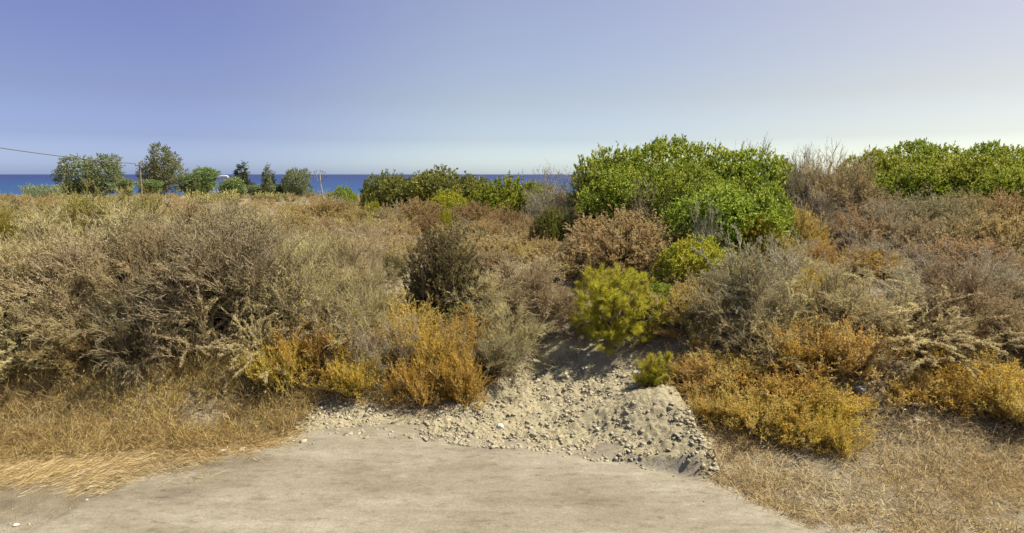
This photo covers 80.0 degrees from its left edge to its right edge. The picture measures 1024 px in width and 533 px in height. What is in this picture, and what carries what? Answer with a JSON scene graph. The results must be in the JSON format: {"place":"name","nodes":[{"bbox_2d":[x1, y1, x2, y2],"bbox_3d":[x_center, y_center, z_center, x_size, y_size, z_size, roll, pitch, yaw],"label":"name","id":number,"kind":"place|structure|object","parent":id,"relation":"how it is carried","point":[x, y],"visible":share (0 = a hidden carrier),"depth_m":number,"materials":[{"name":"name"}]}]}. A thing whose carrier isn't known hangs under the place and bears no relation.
{"place":"outdoors","nodes":[
{"label":"outdoors","id":0,"kind":"place"},
{"bbox_2d":[0,174,824,195],"bbox_3d":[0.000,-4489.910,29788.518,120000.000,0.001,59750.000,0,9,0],"label":"sea","id":1,"kind":"structure","parent":0,"point":[11,183],"depth_m":1478.06,"materials":[{"name":"liquid"}]},
{"bbox_2d":[0,422,912,532],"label":"dirt road","id":2,"kind":"structure","parent":0,"point":[352,484],"depth_m":4.71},
{"bbox_2d":[0,196,1023,532],"bbox_3d":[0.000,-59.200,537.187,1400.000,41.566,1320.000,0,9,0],"label":"ground","id":3,"kind":"structure","parent":0,"point":[46,506],"depth_m":5.97,"materials":[{"name":"soil"}]},
{"bbox_2d":[0,227,62,335],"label":"wand shrub","id":4,"kind":"object","parent":3,"relation":"on","point":[5,258],"visible":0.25,"depth_m":7.17,"materials":[{"name":"beige plant"}]},
{"bbox_2d":[0,279,110,369],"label":"wand shrub","id":5,"kind":"object","parent":3,"relation":"on","point":[12,334],"visible":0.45,"depth_m":6.68,"materials":[{"name":"brown plant"}]},
{"bbox_2d":[0,196,114,307],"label":"wand shrub","id":6,"kind":"object","parent":3,"relation":"on","point":[40,225],"visible":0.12,"depth_m":8.25,"materials":[{"name":"beige plant"}]},
{"bbox_2d":[3,314,144,380],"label":"wand shrub","id":7,"kind":"object","parent":3,"relation":"on","point":[76,346],"visible":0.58,"depth_m":6.48,"materials":[{"name":"brown plant"}]},
{"bbox_2d":[0,207,152,338],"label":"wand shrub","id":8,"kind":"object","parent":3,"relation":"on","point":[57,264],"visible":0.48,"depth_m":7.07,"materials":[{"name":"beige plant"}]},
{"bbox_2d":[49,153,130,196],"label":"eucalyptus tree","id":9,"kind":"object","parent":3,"relation":"on","point":[93,172],"visible":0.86,"depth_m":97.59,"materials":[{"name":"green plant"}]},
{"bbox_2d":[2,255,179,365],"bbox_3d":[-4.720,0.435,6.925,1.680,1.216,1.678,-7,11,-41],"label":"wand shrub","id":10,"kind":"object","parent":3,"relation":"on","point":[45,309],"visible":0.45,"depth_m":6.63,"materials":[{"name":"beige plant"}]},
{"bbox_2d":[0,193,188,307],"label":"wand shrub","id":11,"kind":"object","parent":3,"relation":"on","point":[120,221],"visible":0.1,"depth_m":7.76,"materials":[{"name":"beige plant"}]},
{"bbox_2d":[15,176,175,242],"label":"wand shrub","id":12,"kind":"object","parent":3,"relation":"on","point":[85,205],"visible":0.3,"depth_m":9.62,"materials":[{"name":"yellow plant"}]},
{"bbox_2d":[66,259,235,399],"bbox_3d":[-3.963,0.582,6.912,1.682,1.351,1.827,-3,9,-22],"label":"wand shrub","id":13,"kind":"object","parent":3,"relation":"on","point":[140,330],"visible":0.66,"depth_m":6.57,"materials":[{"name":"grey plant"}]},
{"bbox_2d":[45,199,260,347],"bbox_3d":[-4.225,0.041,7.295,2.100,1.703,2.096,5,10,29],"label":"wand shrub","id":14,"kind":"object","parent":3,"relation":"on","point":[145,239],"visible":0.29,"depth_m":6.97,"materials":[{"name":"beige plant"}]},
{"bbox_2d":[0,416,320,500],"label":"flattened straw","id":15,"kind":"object","parent":3,"relation":"on","point":[36,473],"visible":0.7,"depth_m":5.32,"materials":[{"name":"plant"}]},
{"bbox_2d":[135,142,189,197],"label":"eucalyptus tree","id":16,"kind":"object","parent":3,"relation":"on","point":[156,169],"visible":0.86,"depth_m":101.62,"materials":[{"name":"green plant"}]},
{"bbox_2d":[107,196,288,301],"bbox_3d":[-4.074,-0.269,8.274,2.799,1.454,2.828,-8,12,-44],"label":"wand shrub","id":17,"kind":"object","parent":3,"relation":"on","point":[220,230],"visible":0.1,"depth_m":7.74,"materials":[{"name":"brown plant"}]},
{"bbox_2d":[115,273,287,377],"bbox_3d":[-3.439,0.702,6.898,1.867,1.227,1.417,-2,9,-12],"label":"wand shrub","id":18,"kind":"object","parent":3,"relation":"on","point":[206,334],"visible":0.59,"depth_m":6.76,"materials":[{"name":"brown plant"}]},
{"bbox_2d":[0,319,424,465],"bbox_3d":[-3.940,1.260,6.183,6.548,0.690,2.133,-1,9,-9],"label":"bank grass","id":19,"kind":"structure","parent":3,"relation":"on","point":[171,431],"depth_m":6.13,"materials":[{"name":"plant"}]},
{"bbox_2d":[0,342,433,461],"bbox_3d":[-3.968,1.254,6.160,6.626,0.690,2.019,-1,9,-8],"label":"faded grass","id":20,"kind":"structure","parent":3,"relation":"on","point":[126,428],"depth_m":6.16,"materials":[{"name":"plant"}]},
{"bbox_2d":[118,202,328,341],"bbox_3d":[-3.286,0.001,7.433,2.501,1.662,2.528,-4,9,-23],"label":"wand shrub","id":21,"kind":"object","parent":3,"relation":"on","point":[237,263],"visible":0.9,"depth_m":6.93,"materials":[{"name":"grey plant"}]},
{"bbox_2d":[25,213,425,317],"bbox_3d":[-5.496,-0.131,9.625,8.324,1.251,5.283,0,9,0],"label":"khaki thicket","id":22,"kind":"object","parent":3,"relation":"on","point":[365,239],"visible":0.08,"depth_m":10.79,"materials":[{"name":"beige plant"}]},
{"bbox_2d":[196,285,327,392],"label":"wand shrub","id":23,"kind":"object","parent":3,"relation":"on","point":[245,342],"visible":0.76,"depth_m":6.65,"materials":[{"name":"beige plant"}]},
{"bbox_2d":[226,333,325,393],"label":"golden shrub","id":24,"kind":"object","parent":3,"relation":"on","point":[289,375],"visible":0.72,"depth_m":6.45,"materials":[{"name":"yellow plant"}]},
{"bbox_2d":[214,194,342,301],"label":"wand shrub","id":25,"kind":"object","parent":3,"relation":"on","point":[270,220],"visible":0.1,"depth_m":8.14,"materials":[{"name":"beige plant"}]},
{"bbox_2d":[0,191,574,249],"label":"olive scrub","id":26,"kind":"object","parent":3,"relation":"on","point":[15,201],"visible":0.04,"depth_m":25.58,"materials":[{"name":"green plant"}]},
{"bbox_2d":[216,230,366,336],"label":"wand shrub","id":27,"kind":"object","parent":3,"relation":"on","point":[291,275],"visible":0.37,"depth_m":7.27,"materials":[{"name":"beige plant"}]},
{"bbox_2d":[249,305,360,385],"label":"golden shrub","id":28,"kind":"object","parent":3,"relation":"on","point":[315,352],"visible":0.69,"depth_m":6.62,"materials":[{"name":"yellow plant"}]},
{"bbox_2d":[269,220,366,285],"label":"wand shrub","id":29,"kind":"object","parent":3,"relation":"on","point":[326,247],"visible":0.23,"depth_m":7.97,"materials":[{"name":"beige plant"}]},
{"bbox_2d":[271,267,390,364],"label":"wand shrub","id":30,"kind":"object","parent":3,"relation":"on","point":[324,302],"visible":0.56,"depth_m":6.87,"materials":[{"name":"beige plant"}]},
{"bbox_2d":[303,338,388,405],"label":"golden shrub","id":31,"kind":"object","parent":3,"relation":"on","point":[356,380],"visible":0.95,"depth_m":6.46,"materials":[{"name":"yellow plant"}]},
{"bbox_2d":[299,251,410,348],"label":"wand shrub","id":32,"kind":"object","parent":3,"relation":"on","point":[374,299],"visible":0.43,"depth_m":7.21,"materials":[{"name":"beige plant"}]},
{"bbox_2d":[311,226,404,312],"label":"wand shrub","id":33,"kind":"object","parent":3,"relation":"on","point":[382,276],"visible":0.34,"depth_m":7.92,"materials":[{"name":"beige plant"}]},
{"bbox_2d":[350,285,452,360],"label":"golden shrub","id":34,"kind":"object","parent":3,"relation":"on","point":[428,316],"visible":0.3,"depth_m":7.24,"materials":[{"name":"yellow plant"}]},
{"bbox_2d":[371,341,466,408],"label":"golden shrub","id":35,"kind":"object","parent":3,"relation":"on","point":[412,377],"visible":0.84,"depth_m":6.45,"materials":[{"name":"yellow plant"}]},
{"bbox_2d":[0,192,841,257],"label":"tan scrub","id":36,"kind":"object","parent":3,"relation":"on","point":[514,238],"visible":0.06,"depth_m":15.03,"materials":[{"name":"beige plant"}]},
{"bbox_2d":[379,309,471,380],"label":"golden shrub","id":37,"kind":"object","parent":3,"relation":"on","point":[434,342],"visible":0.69,"depth_m":6.73,"materials":[{"name":"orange plant"}]},
{"bbox_2d":[378,163,491,212],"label":"mastic bush","id":38,"kind":"object","parent":3,"relation":"on","point":[421,186],"visible":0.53,"depth_m":19.01,"materials":[{"name":"green plant"}]},
{"bbox_2d":[398,221,491,324],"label":"olive bush","id":39,"kind":"object","parent":3,"relation":"on","point":[441,264],"visible":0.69,"depth_m":7.88,"materials":[{"name":"green plant"}]},
{"bbox_2d":[419,332,498,410],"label":"golden shrub","id":40,"kind":"object","parent":3,"relation":"on","point":[468,386],"visible":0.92,"depth_m":6.51,"materials":[{"name":"orange plant"}]},
{"bbox_2d":[460,319,535,381],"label":"wand shrub","id":41,"kind":"object","parent":3,"relation":"on","point":[488,360],"visible":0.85,"depth_m":6.84,"materials":[{"name":"grey plant"}]},
{"bbox_2d":[467,170,535,218],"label":"mastic bush","id":42,"kind":"object","parent":3,"relation":"on","point":[509,196],"visible":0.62,"depth_m":17.90,"materials":[{"name":"green plant"}]},
{"bbox_2d":[458,288,561,377],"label":"wand shrub","id":43,"kind":"object","parent":3,"relation":"on","point":[526,332],"visible":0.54,"depth_m":7.32,"materials":[{"name":"beige plant"}]},
{"bbox_2d":[0,192,1022,282],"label":"brown scrub","id":44,"kind":"object","parent":3,"relation":"on","point":[571,270],"visible":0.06,"depth_m":12.24,"materials":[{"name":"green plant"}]},
{"bbox_2d":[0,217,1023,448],"bbox_3d":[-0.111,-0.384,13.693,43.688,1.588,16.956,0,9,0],"label":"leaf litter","id":45,"kind":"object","parent":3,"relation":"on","point":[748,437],"visible":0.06,"depth_m":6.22,"materials":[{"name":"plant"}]},
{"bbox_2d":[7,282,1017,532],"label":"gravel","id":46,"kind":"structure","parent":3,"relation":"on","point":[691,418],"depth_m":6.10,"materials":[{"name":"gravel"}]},
{"bbox_2d":[442,251,601,342],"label":"wand shrub","id":47,"kind":"object","parent":3,"relation":"on","point":[513,274],"visible":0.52,"depth_m":8.03,"materials":[{"name":"grey plant"}]},
{"bbox_2d":[497,257,590,336],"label":"wand shrub","id":48,"kind":"object","parent":3,"relation":"on","point":[567,300],"visible":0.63,"depth_m":7.94,"materials":[{"name":"beige plant"}]},
{"bbox_2d":[565,140,651,228],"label":"mastic bush","id":49,"kind":"object","parent":3,"relation":"on","point":[597,164],"visible":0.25,"depth_m":12.45,"materials":[{"name":"green plant"}]},
{"bbox_2d":[543,203,685,279],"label":"cushion shrub","id":50,"kind":"object","parent":3,"relation":"on","point":[637,245],"visible":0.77,"depth_m":9.31,"materials":[{"name":"orange plant"}]},
{"bbox_2d":[565,261,670,356],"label":"shrub","id":51,"kind":"object","parent":3,"relation":"on","point":[598,289],"visible":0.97,"depth_m":7.36,"materials":[{"name":"plant"}]},
{"bbox_2d":[575,163,670,234],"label":"mastic bush","id":52,"kind":"object","parent":3,"relation":"on","point":[614,190],"visible":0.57,"depth_m":11.39,"materials":[{"name":"green plant"}]},
{"bbox_2d":[629,349,678,388],"bbox_3d":[1.522,1.175,6.571,0.542,0.625,0.418,5,10,27],"label":"young pine","id":53,"kind":"object","parent":3,"relation":"on","point":[649,378],"visible":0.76,"depth_m":6.49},
{"bbox_2d":[610,134,750,230],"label":"mastic bush","id":54,"kind":"object","parent":3,"relation":"on","point":[658,153],"visible":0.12,"depth_m":12.80,"materials":[{"name":"green plant"}]},
{"bbox_2d":[618,160,747,237],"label":"mastic bush","id":55,"kind":"object","parent":3,"relation":"on","point":[685,185],"visible":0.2,"depth_m":11.13,"materials":[{"name":"green plant"}]},
{"bbox_2d":[645,267,746,328],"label":"golden shrub","id":56,"kind":"object","parent":3,"relation":"on","point":[684,306],"visible":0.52,"depth_m":7.25,"materials":[{"name":"yellow plant"}]},
{"bbox_2d":[651,230,741,285],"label":"mastic bush","id":57,"kind":"object","parent":3,"relation":"on","point":[676,255],"visible":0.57,"depth_m":8.21,"materials":[{"name":"green plant"}]},
{"bbox_2d":[645,347,758,398],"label":"golden shrub","id":58,"kind":"object","parent":3,"relation":"on","point":[687,372],"visible":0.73,"depth_m":6.36,"materials":[{"name":"orange plant"}]},
{"bbox_2d":[672,373,744,434],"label":"golden shrub","id":59,"kind":"object","parent":3,"relation":"on","point":[706,407],"visible":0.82,"depth_m":5.95,"materials":[{"name":"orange plant"}]},
{"bbox_2d":[658,179,794,255],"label":"mastic bush","id":60,"kind":"object","parent":3,"relation":"on","point":[726,202],"visible":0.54,"depth_m":9.31,"materials":[{"name":"green plant"}]},
{"bbox_2d":[671,338,796,392],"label":"golden shrub","id":61,"kind":"object","parent":3,"relation":"on","point":[728,362],"visible":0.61,"depth_m":6.37,"materials":[{"name":"orange plant"}]},
{"bbox_2d":[677,238,815,355],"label":"wand shrub","id":62,"kind":"object","parent":3,"relation":"on","point":[758,286],"visible":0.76,"depth_m":6.92,"materials":[{"name":"grey plant"}]},
{"bbox_2d":[691,224,805,337],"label":"wand shrub","id":63,"kind":"object","parent":3,"relation":"on","point":[775,254],"visible":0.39,"depth_m":7.29,"materials":[{"name":"plant"}]},
{"bbox_2d":[700,141,802,213],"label":"mastic bush","id":64,"kind":"object","parent":3,"relation":"on","point":[749,168],"visible":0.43,"depth_m":12.04,"materials":[{"name":"green plant"}]},
{"bbox_2d":[689,292,818,383],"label":"wand shrub","id":65,"kind":"object","parent":3,"relation":"on","point":[736,328],"visible":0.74,"depth_m":6.63,"materials":[{"name":"brown plant"}]},
{"bbox_2d":[732,214,788,265],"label":"mastic bush","id":66,"kind":"object","parent":3,"relation":"on","point":[752,233],"visible":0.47,"depth_m":9.03,"materials":[{"name":"green plant"}]},
{"bbox_2d":[703,373,829,449],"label":"golden shrub","id":67,"kind":"object","parent":3,"relation":"on","point":[751,409],"visible":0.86,"depth_m":5.70,"materials":[{"name":"yellow plant"}]},
{"bbox_2d":[716,359,851,410],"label":"golden shrub","id":68,"kind":"object","parent":3,"relation":"on","point":[788,378],"visible":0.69,"depth_m":6.07,"materials":[{"name":"yellow plant"}]},
{"bbox_2d":[721,267,853,341],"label":"wand shrub","id":69,"kind":"object","parent":3,"relation":"on","point":[789,305],"visible":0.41,"depth_m":6.77,"materials":[{"name":"beige plant"}]},
{"bbox_2d":[759,230,828,285],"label":"bare shrub","id":70,"kind":"object","parent":3,"relation":"on","point":[778,264],"visible":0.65,"depth_m":8.03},
{"bbox_2d":[752,396,837,453],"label":"golden shrub","id":71,"kind":"object","parent":3,"relation":"on","point":[809,427],"visible":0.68,"depth_m":5.57,"materials":[{"name":"yellow plant"}]},
{"bbox_2d":[739,316,852,380],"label":"golden shrub","id":72,"kind":"object","parent":3,"relation":"on","point":[795,350],"visible":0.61,"depth_m":6.33,"materials":[{"name":"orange plant"}]},
{"bbox_2d":[762,373,878,438],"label":"golden shrub","id":73,"kind":"object","parent":3,"relation":"on","point":[829,393],"visible":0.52,"depth_m":5.78,"materials":[{"name":"yellow plant"}]},
{"bbox_2d":[623,322,1023,532],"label":"stubble grass","id":74,"kind":"structure","parent":3,"relation":"on","point":[976,489],"depth_m":5.08,"materials":[{"name":"plant"}]},
{"bbox_2d":[783,178,867,249],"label":"wand shrub","id":75,"kind":"object","parent":3,"relation":"on","point":[816,206],"visible":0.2,"depth_m":10.77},
{"bbox_2d":[636,229,1023,365],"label":"tan thicket","id":76,"kind":"object","parent":3,"relation":"on","point":[968,329],"visible":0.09,"depth_m":7.11,"materials":[{"name":"beige plant"}]},
{"bbox_2d":[778,138,883,221],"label":"wand shrub","id":77,"kind":"object","parent":3,"relation":"on","point":[815,179],"visible":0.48,"depth_m":11.48,"materials":[{"name":"beige plant"}]},
{"bbox_2d":[766,305,909,386],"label":"golden shrub","id":78,"kind":"object","parent":3,"relation":"on","point":[849,354],"visible":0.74,"depth_m":6.27,"materials":[{"name":"orange plant"}]},
{"bbox_2d":[798,401,877,460],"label":"golden shrub","id":79,"kind":"object","parent":3,"relation":"on","point":[841,435],"visible":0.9,"depth_m":5.42,"materials":[{"name":"yellow plant"}]},
{"bbox_2d":[656,238,1023,384],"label":"russet thicket","id":80,"kind":"object","parent":3,"relation":"on","point":[983,335],"visible":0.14,"depth_m":6.76,"materials":[{"name":"brown plant"}]},
{"bbox_2d":[775,250,923,336],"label":"wand shrub","id":81,"kind":"object","parent":3,"relation":"on","point":[844,302],"visible":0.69,"depth_m":6.83,"materials":[{"name":"beige plant"}]},
{"bbox_2d":[684,276,1023,430],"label":"gold thicket","id":82,"kind":"object","parent":3,"relation":"on","point":[926,382],"visible":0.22,"depth_m":6.12,"materials":[{"name":"orange plant"}]},
{"bbox_2d":[818,199,898,252],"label":"cushion shrub","id":83,"kind":"object","parent":3,"relation":"on","point":[870,225],"visible":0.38,"depth_m":10.05,"materials":[{"name":"orange plant"}]},
{"bbox_2d":[693,236,1023,372],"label":"pale thicket","id":84,"kind":"object","parent":3,"relation":"on","point":[902,362],"visible":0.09,"depth_m":6.91,"materials":[{"name":"beige plant"}]},
{"bbox_2d":[796,170,932,231],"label":"wand shrub","id":85,"kind":"object","parent":3,"relation":"on","point":[864,198],"visible":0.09,"depth_m":11.18,"materials":[{"name":"beige plant"}]},
{"bbox_2d":[838,247,916,282],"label":"cushion shrub","id":86,"kind":"object","parent":3,"relation":"on","point":[870,262],"visible":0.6,"depth_m":8.63,"materials":[{"name":"orange plant"}]},
{"bbox_2d":[822,193,942,253],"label":"wand shrub","id":87,"kind":"object","parent":3,"relation":"on","point":[884,213],"visible":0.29,"depth_m":10.06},
{"bbox_2d":[791,270,1010,372],"bbox_3d":[4.364,0.506,6.866,2.331,0.970,2.404,-4,10,-25],"label":"wand shrub","id":88,"kind":"object","parent":3,"relation":"on","point":[865,283],"visible":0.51,"depth_m":6.56,"materials":[{"name":"beige plant"}]},
{"bbox_2d":[857,251,970,306],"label":"bare shrub","id":89,"kind":"object","parent":3,"relation":"on","point":[912,277],"visible":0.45,"depth_m":7.69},
{"bbox_2d":[867,159,962,211],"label":"mastic bush","id":90,"kind":"object","parent":3,"relation":"on","point":[912,179],"visible":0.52,"depth_m":13.29,"materials":[{"name":"green plant"}]},
{"bbox_2d":[867,213,967,255],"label":"cushion shrub","id":91,"kind":"object","parent":3,"relation":"on","point":[924,235],"visible":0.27,"depth_m":9.53,"materials":[{"name":"beige plant"}]},
{"bbox_2d":[876,137,962,200],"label":"mastic bush","id":92,"kind":"object","parent":3,"relation":"on","point":[924,153],"visible":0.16,"depth_m":14.72,"materials":[{"name":"green plant"}]},
{"bbox_2d":[839,185,1016,234],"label":"wand shrub","id":93,"kind":"object","parent":3,"relation":"on","point":[933,212],"visible":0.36,"depth_m":10.53,"materials":[{"name":"grey plant"}]},
{"bbox_2d":[863,295,1023,380],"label":"wand shrub","id":94,"kind":"object","parent":3,"relation":"on","point":[947,339],"visible":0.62,"depth_m":6.33,"materials":[{"name":"beige plant"}]},
{"bbox_2d":[892,362,1008,418],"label":"golden shrub","id":95,"kind":"object","parent":3,"relation":"on","point":[966,400],"visible":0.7,"depth_m":5.92,"materials":[{"name":"orange plant"}]},
{"bbox_2d":[885,250,1023,353],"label":"wand shrub","id":96,"kind":"object","parent":3,"relation":"on","point":[960,291],"visible":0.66,"depth_m":6.86,"materials":[{"name":"beige plant"}]},
{"bbox_2d":[905,233,1023,278],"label":"cushion shrub","id":97,"kind":"object","parent":3,"relation":"on","point":[959,245],"visible":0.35,"depth_m":8.65,"materials":[{"name":"orange plant"}]},
{"bbox_2d":[916,150,1020,205],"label":"mastic bush","id":98,"kind":"object","parent":3,"relation":"on","point":[952,169],"visible":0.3,"depth_m":13.18,"materials":[{"name":"green plant"}]},
{"bbox_2d":[923,345,1023,409],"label":"golden shrub","id":99,"kind":"object","parent":3,"relation":"on","point":[983,368],"visible":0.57,"depth_m":6.05,"materials":[{"name":"yellow plant"}]},
{"bbox_2d":[937,238,1023,299],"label":"bare shrub","id":100,"kind":"object","parent":3,"relation":"on","point":[989,272],"visible":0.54,"depth_m":7.72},
{"bbox_2d":[939,208,1023,261],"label":"cushion shrub","id":101,"kind":"object","parent":3,"relation":"on","point":[1011,233],"visible":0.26,"depth_m":9.19,"materials":[{"name":"orange plant"}]},
{"bbox_2d":[946,139,1023,187],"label":"mastic bush","id":102,"kind":"object","parent":3,"relation":"on","point":[1000,151],"visible":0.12,"depth_m":13.95,"materials":[{"name":"green plant"}]},
{"bbox_2d":[955,186,1023,231],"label":"cushion shrub","id":103,"kind":"object","parent":3,"relation":"on","point":[999,201],"visible":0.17,"depth_m":10.52,"materials":[{"name":"brown plant"}]},
{"bbox_2d":[960,368,1023,429],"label":"golden shrub","id":104,"kind":"object","parent":3,"relation":"on","point":[1015,413],"visible":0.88,"depth_m":5.74,"materials":[{"name":"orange plant"}]},
{"bbox_2d":[961,291,1023,361],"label":"wand shrub","id":105,"kind":"object","parent":3,"relation":"on","point":[1014,326],"visible":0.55,"depth_m":6.63,"materials":[{"name":"beige plant"}]},
{"bbox_2d":[962,163,1023,214],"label":"mastic bush","id":106,"kind":"object","parent":3,"relation":"on","point":[1004,182],"visible":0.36,"depth_m":11.98,"materials":[{"name":"green plant"}]},
{"bbox_2d":[0,0,1023,173],"label":"sky","id":107,"kind":"structure","parent":0,"point":[328,86],"materials":[{"name":"blue"}]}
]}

